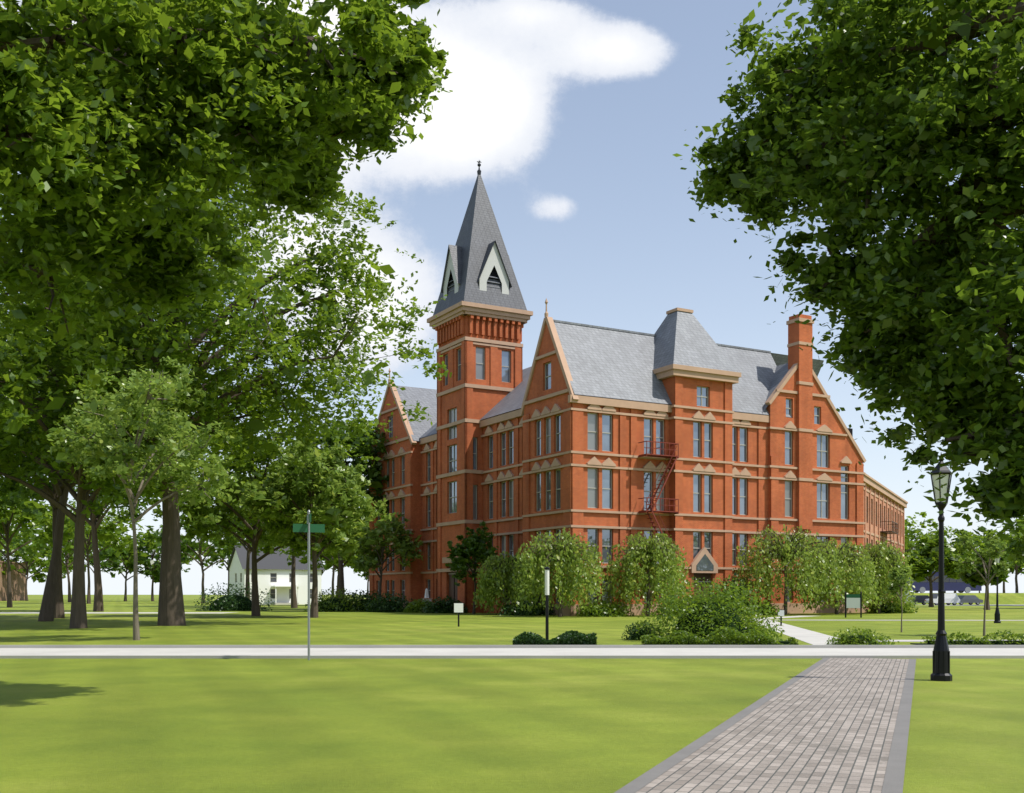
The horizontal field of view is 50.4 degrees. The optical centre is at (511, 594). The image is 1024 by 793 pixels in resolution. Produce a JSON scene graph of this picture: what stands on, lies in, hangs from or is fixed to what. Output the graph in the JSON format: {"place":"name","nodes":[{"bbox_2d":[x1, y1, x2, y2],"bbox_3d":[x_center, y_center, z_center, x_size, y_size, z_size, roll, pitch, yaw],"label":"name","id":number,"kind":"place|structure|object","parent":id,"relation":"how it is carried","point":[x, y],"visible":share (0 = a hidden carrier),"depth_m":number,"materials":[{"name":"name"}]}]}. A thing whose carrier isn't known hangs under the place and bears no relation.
{"place":"outdoors","nodes":[
{"label":"outdoors","id":0,"kind":"place"},
{"bbox_2d":[226,546,324,604],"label":"white house","id":1,"kind":"structure","parent":0,"point":[274,574],"depth_m":166.22,"materials":[{"name":"white wood"}]},
{"bbox_2d":[0,595,1023,792],"bbox_3d":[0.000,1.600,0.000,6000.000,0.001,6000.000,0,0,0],"label":"lawn ground","id":2,"kind":"structure","parent":0,"point":[340,725],"depth_m":15.36,"materials":[{"name":"green plant"}]},
{"bbox_2d":[0,536,14,566],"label":"tree","id":3,"kind":"object","parent":2,"relation":"on","point":[3,541],"visible":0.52,"depth_m":231.72,"materials":[{"name":"green plant"}]},
{"bbox_2d":[0,561,25,600],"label":"building","id":4,"kind":"structure","parent":2,"relation":"on","point":[18,579],"depth_m":262.96,"materials":[{"name":"brick"}]},
{"bbox_2d":[0,525,34,562],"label":"tree","id":5,"kind":"object","parent":2,"relation":"on","point":[15,558],"visible":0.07,"depth_m":270.26,"materials":[{"name":"green plant"}]},
{"bbox_2d":[0,531,72,600],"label":"tree","id":6,"kind":"object","parent":2,"relation":"on","point":[32,560],"visible":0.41,"depth_m":258.89,"materials":[{"name":"green plant"}]},
{"bbox_2d":[0,477,90,607],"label":"tree","id":7,"kind":"object","parent":2,"relation":"on","point":[42,515],"visible":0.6,"depth_m":129.89,"materials":[{"name":"green plant"}]},
{"bbox_2d":[28,555,72,582],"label":"tree","id":8,"kind":"object","parent":2,"relation":"on","point":[39,577],"visible":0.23,"depth_m":316.46,"materials":[{"name":"green plant"}]},
{"bbox_2d":[9,501,115,601],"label":"tree","id":9,"kind":"object","parent":2,"relation":"on","point":[24,551],"visible":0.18,"depth_m":212.60,"materials":[{"name":"green plant"}]},
{"bbox_2d":[0,387,145,617],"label":"tree","id":10,"kind":"object","parent":2,"relation":"on","point":[59,612],"visible":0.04,"depth_m":71.95,"materials":[{"name":"green plant"}]},
{"bbox_2d":[7,454,158,611],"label":"tree","id":11,"kind":"object","parent":2,"relation":"on","point":[94,524],"visible":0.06,"depth_m":99.54,"materials":[{"name":"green plant"}]},
{"bbox_2d":[31,498,148,603],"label":"tree","id":12,"kind":"object","parent":2,"relation":"on","point":[110,531],"visible":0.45,"depth_m":179.75,"materials":[{"name":"green plant"}]},
{"bbox_2d":[62,533,128,574],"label":"tree","id":13,"kind":"object","parent":2,"relation":"on","point":[109,562],"visible":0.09,"depth_m":261.65,"materials":[{"name":"green plant"}]},
{"bbox_2d":[0,308,239,621],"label":"leaning tree","id":14,"kind":"object","parent":2,"relation":"on","point":[47,609],"visible":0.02,"depth_m":63.74,"materials":[{"name":"green plant"}]},
{"bbox_2d":[85,537,159,600],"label":"tree","id":15,"kind":"object","parent":2,"relation":"on","point":[115,563],"visible":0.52,"depth_m":239.04,"materials":[{"name":"green plant"}]},
{"bbox_2d":[0,263,257,627],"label":"tree","id":16,"kind":"object","parent":2,"relation":"on","point":[12,382],"visible":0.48,"depth_m":49.80,"materials":[{"name":"green plant"}]},
{"bbox_2d":[45,356,241,639],"bbox_3d":[-12.878,-3.293,37.786,6.638,9.896,6.139,0,0,37],"label":"young tree","id":17,"kind":"object","parent":2,"relation":"on","point":[153,392],"visible":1,"depth_m":36.94,"materials":[{"name":"green plant"}]},
{"bbox_2d":[142,568,159,582],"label":"tree","id":18,"kind":"object","parent":2,"relation":"on","point":[156,580],"visible":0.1,"depth_m":377.50,"materials":[{"name":"green plant"}]},
{"bbox_2d":[113,524,199,600],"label":"tree","id":19,"kind":"object","parent":2,"relation":"on","point":[152,546],"visible":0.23,"depth_m":240.19,"materials":[{"name":"green plant"}]},
{"bbox_2d":[141,533,208,571],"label":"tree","id":20,"kind":"object","parent":2,"relation":"on","point":[156,556],"visible":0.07,"depth_m":304.03,"materials":[{"name":"green plant"}]},
{"bbox_2d":[146,503,250,602],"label":"tree","id":21,"kind":"object","parent":2,"relation":"on","point":[186,549],"visible":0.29,"depth_m":191.78,"materials":[{"name":"green plant"}]},
{"bbox_2d":[195,530,241,592],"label":"tree","id":22,"kind":"object","parent":2,"relation":"on","point":[214,557],"visible":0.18,"depth_m":246.57,"materials":[{"name":"green plant"}]},
{"bbox_2d":[0,149,451,625],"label":"tree","id":23,"kind":"object","parent":2,"relation":"on","point":[263,384],"visible":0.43,"depth_m":54.33,"materials":[{"name":"green plant"}]},
{"bbox_2d":[0,0,452,413],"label":"tree","id":24,"kind":"object","parent":2,"relation":"on","point":[199,85],"visible":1,"depth_m":14.03,"materials":[{"name":"green plant"}]},
{"bbox_2d":[194,581,274,610],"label":"shrub","id":25,"kind":"object","parent":2,"relation":"on","point":[236,602],"visible":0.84,"depth_m":103.83,"materials":[{"name":"green plant"}]},
{"bbox_2d":[180,469,289,598],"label":"tree","id":26,"kind":"object","parent":2,"relation":"on","point":[218,536],"visible":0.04,"depth_m":140.24,"materials":[{"name":"green plant"}]},
{"bbox_2d":[151,406,380,615],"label":"tree","id":27,"kind":"object","parent":2,"relation":"on","point":[246,530],"visible":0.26,"depth_m":78.40,"materials":[{"name":"green plant"}]},
{"bbox_2d":[226,454,332,607],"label":"tree","id":28,"kind":"object","parent":2,"relation":"on","point":[293,594],"visible":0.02,"depth_m":124.64,"materials":[{"name":"green plant"}]},
{"bbox_2d":[266,542,347,573],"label":"tree","id":29,"kind":"object","parent":2,"relation":"on","point":[328,566],"visible":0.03,"depth_m":214.90,"materials":[{"name":"green plant"}]},
{"bbox_2d":[293,510,324,659],"bbox_3d":[-4.927,-0.225,26.400,0.554,3.650,0.554,0,0,28],"label":"street sign pole","id":30,"kind":"object","parent":2,"relation":"on","point":[308,527],"visible":1,"depth_m":26.38,"materials":[{"name":"silver metal"}]},
{"bbox_2d":[287,545,334,597],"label":"tree","id":31,"kind":"object","parent":2,"relation":"on","point":[333,572],"visible":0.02,"depth_m":208.99,"materials":[{"name":"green plant"}]},
{"bbox_2d":[234,443,395,617],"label":"tree","id":32,"kind":"object","parent":2,"relation":"on","point":[342,513],"visible":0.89,"depth_m":71.93,"materials":[{"name":"green plant"}]},
{"bbox_2d":[287,517,368,593],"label":"tree","id":33,"kind":"object","parent":2,"relation":"on","point":[349,561],"visible":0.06,"depth_m":150.07,"materials":[{"name":"green plant"}]},
{"bbox_2d":[273,409,389,598],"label":"tree","id":34,"kind":"object","parent":2,"relation":"on","point":[368,450],"visible":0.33,"depth_m":109.36,"materials":[{"name":"green plant"}]},
{"bbox_2d":[321,558,343,597],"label":"tree","id":35,"kind":"object","parent":2,"relation":"on","point":[322,571],"visible":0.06,"depth_m":352.77,"materials":[{"name":"green plant"}]},
{"bbox_2d":[304,586,368,611],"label":"shrub","id":36,"kind":"object","parent":2,"relation":"on","point":[336,603],"visible":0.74,"depth_m":98.85,"materials":[{"name":"green plant"}]},
{"bbox_2d":[345,564,368,594],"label":"tree","id":37,"kind":"object","parent":2,"relation":"on","point":[355,570],"visible":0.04,"depth_m":282.79,"materials":[{"name":"green plant"}]},
{"bbox_2d":[346,590,384,611],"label":"shrub","id":38,"kind":"object","parent":2,"relation":"on","point":[365,595],"visible":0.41,"depth_m":100.25,"materials":[{"name":"green plant"}]},
{"bbox_2d":[334,512,422,595],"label":"tree","id":39,"kind":"object","parent":2,"relation":"on","point":[403,546],"visible":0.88,"depth_m":102.03,"materials":[{"name":"green plant"}]},
{"bbox_2d":[365,590,411,611],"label":"shrub","id":40,"kind":"object","parent":2,"relation":"on","point":[396,604],"visible":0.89,"depth_m":96.12,"materials":[{"name":"green plant"}]},
{"bbox_2d":[403,598,431,612],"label":"shrub","id":41,"kind":"object","parent":2,"relation":"on","point":[415,606],"visible":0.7,"depth_m":94.31,"materials":[{"name":"green plant"}]},
{"bbox_2d":[423,588,431,601],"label":"monument stone","id":42,"kind":"object","parent":2,"relation":"on","point":[426,597],"visible":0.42,"depth_m":96.87,"materials":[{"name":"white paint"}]},
{"bbox_2d":[421,595,468,612],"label":"shrub","id":43,"kind":"object","parent":2,"relation":"on","point":[445,605],"visible":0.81,"depth_m":91.20,"materials":[{"name":"green plant"}]},
{"bbox_2d":[454,603,462,626],"bbox_3d":[-2.632,1.010,53.647,0.490,1.180,0.090,0,0,-6],"label":"marker sign","id":44,"kind":"object","parent":2,"relation":"on","point":[458,607],"visible":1,"depth_m":53.61,"materials":[{"name":"white metal"}]},
{"bbox_2d":[445,521,498,613],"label":"tree","id":45,"kind":"object","parent":2,"relation":"on","point":[474,545],"visible":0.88,"depth_m":87.10,"materials":[{"name":"green plant"}]},
{"bbox_2d":[472,551,538,613],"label":"weeping tree","id":46,"kind":"object","parent":2,"relation":"on","point":[501,568],"visible":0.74,"depth_m":82.74,"materials":[{"name":"green plant"}]},
{"bbox_2d":[496,597,555,615],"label":"shrub","id":47,"kind":"object","parent":2,"relation":"on","point":[515,610],"visible":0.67,"depth_m":81.11,"materials":[{"name":"green plant"}]},
{"bbox_2d":[544,567,549,639],"bbox_3d":[1.178,0.335,36.554,0.190,2.530,0.190,0,0,0],"label":"path light","id":48,"kind":"object","parent":2,"relation":"on","point":[546,569],"visible":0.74,"depth_m":36.51,"materials":[{"name":"black metal"}]},
{"bbox_2d":[512,630,597,644],"bbox_3d":[1.291,1.367,33.100,2.987,0.556,1.300,0,0,0],"label":"hedge strip","id":49,"kind":"object","parent":2,"relation":"on","point":[572,637],"visible":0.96,"depth_m":32.68,"materials":[{"name":"green plant"}]},
{"bbox_2d":[509,527,608,616],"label":"weeping tree","id":50,"kind":"object","parent":2,"relation":"on","point":[566,556],"visible":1,"depth_m":75.94,"materials":[{"name":"green plant"}]},
{"bbox_2d":[576,599,633,616],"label":"shrub","id":51,"kind":"object","parent":2,"relation":"on","point":[606,609],"visible":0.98,"depth_m":77.16,"materials":[{"name":"green plant"}]},
{"bbox_2d":[369,161,865,615],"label":"hall building","id":52,"kind":"structure","parent":2,"relation":"on","point":[681,427],"depth_m":89.13,"materials":[{"name":"red brick"}]},
{"bbox_2d":[621,620,659,639],"bbox_3d":[4.585,1.266,38.240,1.535,0.730,1.315,0,0,-44],"label":"bush","id":53,"kind":"object","parent":2,"relation":"on","point":[634,634],"visible":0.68,"depth_m":38.01,"materials":[{"name":"green plant"}]},
{"bbox_2d":[601,527,692,615],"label":"weeping tree","id":54,"kind":"object","parent":2,"relation":"on","point":[648,553],"visible":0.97,"depth_m":77.79,"materials":[{"name":"green plant"}]},
{"bbox_2d":[650,598,700,615],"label":"shrub","id":55,"kind":"object","parent":2,"relation":"on","point":[657,611],"visible":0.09,"depth_m":80.45,"materials":[{"name":"green plant"}]},
{"bbox_2d":[636,575,784,640],"bbox_3d":[6.808,0.482,37.144,5.190,2.326,4.532,0,0,0],"label":"round bush","id":56,"kind":"object","parent":2,"relation":"on","point":[705,616],"visible":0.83,"depth_m":36.65,"materials":[{"name":"green plant"}]},
{"bbox_2d":[641,626,797,644],"bbox_3d":[6.297,1.314,33.150,5.078,0.669,1.400,0,0,0],"label":"hedge strip","id":57,"kind":"object","parent":2,"relation":"on","point":[732,636],"visible":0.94,"depth_m":32.69,"materials":[{"name":"green plant"}]},
{"bbox_2d":[708,572,753,614],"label":"shrub","id":58,"kind":"object","parent":2,"relation":"on","point":[740,590],"visible":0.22,"depth_m":82.62,"materials":[{"name":"green plant"}]},
{"bbox_2d":[743,619,777,639],"bbox_3d":[8.426,1.225,38.186,1.941,0.794,1.484,0,0,35],"label":"bush","id":59,"kind":"object","parent":2,"relation":"on","point":[745,624],"visible":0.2,"depth_m":37.90,"materials":[{"name":"green plant"}]},
{"bbox_2d":[745,599,779,614],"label":"shrub","id":60,"kind":"object","parent":2,"relation":"on","point":[763,607],"visible":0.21,"depth_m":83.24,"materials":[{"name":"green plant"}]},
{"bbox_2d":[778,609,783,625],"bbox_3d":[13.481,1.185,54.526,0.340,0.830,0.090,0,0,11],"label":"marker sign","id":61,"kind":"object","parent":2,"relation":"on","point":[781,613],"visible":0.71,"depth_m":54.49,"materials":[{"name":"white metal"}]},
{"bbox_2d":[732,524,845,614],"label":"weeping tree","id":62,"kind":"object","parent":2,"relation":"on","point":[793,548],"visible":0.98,"depth_m":82.61,"materials":[{"name":"green plant"}]},
{"bbox_2d":[794,537,879,613],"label":"weeping tree","id":63,"kind":"object","parent":2,"relation":"on","point":[850,559],"visible":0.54,"depth_m":84.81,"materials":[{"name":"green plant"}]},
{"bbox_2d":[673,0,1023,558],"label":"tree","id":64,"kind":"object","parent":2,"relation":"on","point":[846,122],"visible":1,"depth_m":5.12,"materials":[{"name":"green plant"}]},
{"bbox_2d":[845,591,861,617],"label":"info sign","id":65,"kind":"object","parent":2,"relation":"on","point":[853,600],"visible":1,"depth_m":73.96,"materials":[{"name":"white metal"}]},
{"bbox_2d":[825,626,898,644],"bbox_3d":[11.057,1.321,34.384,2.236,0.625,1.327,0,0,0],"label":"bush","id":66,"kind":"object","parent":2,"relation":"on","point":[863,637],"visible":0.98,"depth_m":34.08,"materials":[{"name":"green plant"}]},
{"bbox_2d":[842,540,915,613],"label":"weeping tree","id":67,"kind":"object","parent":2,"relation":"on","point":[886,559],"visible":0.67,"depth_m":88.93,"materials":[{"name":"green plant"}]},
{"bbox_2d":[864,473,907,608],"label":"building wing","id":68,"kind":"structure","parent":2,"relation":"on","point":[884,513],"depth_m":107.73,"materials":[{"name":"brick"}]},
{"bbox_2d":[863,595,917,613],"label":"shrub","id":69,"kind":"object","parent":2,"relation":"on","point":[887,606],"visible":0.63,"depth_m":90.98,"materials":[{"name":"green plant"}]},
{"bbox_2d":[887,567,911,631],"bbox_3d":[16.228,0.242,45.564,1.030,2.817,1.190,0,0,0],"label":"tree sapling","id":70,"kind":"object","parent":2,"relation":"on","point":[897,576],"visible":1,"depth_m":45.54,"materials":[{"name":"green plant"}]},
{"bbox_2d":[905,512,944,552],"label":"tree","id":71,"kind":"object","parent":2,"relation":"on","point":[908,534],"visible":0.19,"depth_m":233.27,"materials":[{"name":"green plant"}]},
{"bbox_2d":[905,526,960,568],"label":"tree","id":72,"kind":"object","parent":2,"relation":"on","point":[932,533],"visible":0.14,"depth_m":259.85,"materials":[{"name":"green plant"}]},
{"bbox_2d":[905,536,965,606],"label":"tree","id":73,"kind":"object","parent":2,"relation":"on","point":[923,560],"visible":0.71,"depth_m":133.96,"materials":[{"name":"green plant"}]},
{"bbox_2d":[930,453,952,680],"bbox_3d":[7.952,-0.520,20.160,0.442,4.240,0.385,0,0,0],"label":"lamp post","id":74,"kind":"object","parent":2,"relation":"on","point":[940,661],"visible":0.9,"depth_m":20.10,"materials":[{"name":"black metal"}]},
{"bbox_2d":[920,528,980,592],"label":"tree","id":75,"kind":"object","parent":2,"relation":"on","point":[954,543],"visible":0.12,"depth_m":221.17,"materials":[{"name":"green plant"}]},
{"bbox_2d":[910,630,1023,644],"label":"hedge strip","id":76,"kind":"object","parent":2,"relation":"on","point":[978,641],"visible":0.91,"depth_m":33.95,"materials":[{"name":"green plant"}]},
{"bbox_2d":[953,530,1010,635],"bbox_3d":[17.987,-0.408,41.569,1.979,4.118,2.224,0,0,32],"label":"tree sapling","id":77,"kind":"object","parent":2,"relation":"on","point":[991,554],"visible":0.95,"depth_m":41.43,"materials":[{"name":"green plant"}]},
{"bbox_2d":[957,550,1009,609],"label":"tree","id":78,"kind":"object","parent":2,"relation":"on","point":[973,579],"visible":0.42,"depth_m":109.70,"materials":[{"name":"green plant"}]},
{"bbox_2d":[961,519,1023,592],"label":"tree","id":79,"kind":"object","parent":2,"relation":"on","point":[1017,563],"visible":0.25,"depth_m":195.62,"materials":[{"name":"green plant"}]},
{"bbox_2d":[962,526,1023,592],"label":"tree","id":80,"kind":"object","parent":2,"relation":"on","point":[1012,570],"visible":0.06,"depth_m":228.45,"materials":[{"name":"green plant"}]},
{"bbox_2d":[994,557,1000,622],"bbox_3d":[26.753,-0.395,60.000,0.416,3.990,0.362,0,0,0],"label":"lamp post","id":81,"kind":"object","parent":2,"relation":"on","point":[997,612],"visible":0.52,"depth_m":59.95,"materials":[{"name":"black metal"}]},
{"bbox_2d":[1000,518,1023,564],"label":"tree","id":82,"kind":"object","parent":2,"relation":"on","point":[1015,549],"visible":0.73,"depth_m":150.40,"materials":[{"name":"green plant"}]},
{"bbox_2d":[0,648,1023,654],"bbox_3d":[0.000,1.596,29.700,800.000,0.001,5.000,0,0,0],"label":"campus road","id":83,"kind":"structure","parent":0,"point":[503,651],"depth_m":30.28,"materials":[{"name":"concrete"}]},
{"bbox_2d":[0,645,1023,658],"bbox_3d":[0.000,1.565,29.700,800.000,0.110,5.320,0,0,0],"label":"road kerb","id":84,"kind":"structure","parent":83,"relation":"on","point":[497,656],"depth_m":27.13,"materials":[{"name":"concrete"}]},
{"bbox_2d":[0,605,1023,612],"bbox_3d":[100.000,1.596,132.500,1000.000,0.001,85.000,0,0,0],"label":"street","id":85,"kind":"structure","parent":0,"point":[235,612],"depth_m":94.55,"materials":[{"name":"grey asphalt"}]},
{"bbox_2d":[911,595,928,604],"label":"car","id":86,"kind":"object","parent":85,"relation":"on","point":[920,598],"visible":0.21,"depth_m":159.14,"materials":[{"name":"grey paint"}]},
{"bbox_2d":[924,593,959,604],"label":"van","id":87,"kind":"object","parent":85,"relation":"on","point":[952,598],"visible":0.78,"depth_m":156.31,"materials":[{"name":"white paint"}]},
{"bbox_2d":[958,595,982,604],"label":"car","id":88,"kind":"object","parent":85,"relation":"on","point":[971,599],"visible":0.7,"depth_m":160.27,"materials":[{"name":"grey paint"}]},
{"bbox_2d":[0,0,1023,594],"label":"sky","id":89,"kind":"structure","parent":0,"point":[575,114],"materials":[{"name":"blue"}]},
{"bbox_2d":[636,658,908,792],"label":"paver path","id":90,"kind":"structure","parent":0,"point":[828,726],"depth_m":11.76,"materials":[{"name":"grey brick"}]},
{"bbox_2d":[614,658,915,792],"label":"walkway border","id":91,"kind":"object","parent":90,"relation":"on","point":[893,782],"visible":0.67,"depth_m":11.73,"materials":[{"name":"grey concrete"}]},
{"bbox_2d":[744,616,1023,644],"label":"walk path","id":92,"kind":"structure","parent":0,"point":[810,636],"depth_m":44.06,"materials":[{"name":"concrete"}]},
{"bbox_2d":[906,571,981,592],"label":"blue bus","id":93,"kind":"object","parent":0,"point":[959,585],"visible":0.3,"depth_m":177.74,"materials":[{"name":"blue metal"}]},
{"bbox_2d":[909,593,1023,604],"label":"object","id":94,"kind":"structure","parent":0,"point":[1010,598],"depth_m":168.64,"materials":[{"name":"green plant"}]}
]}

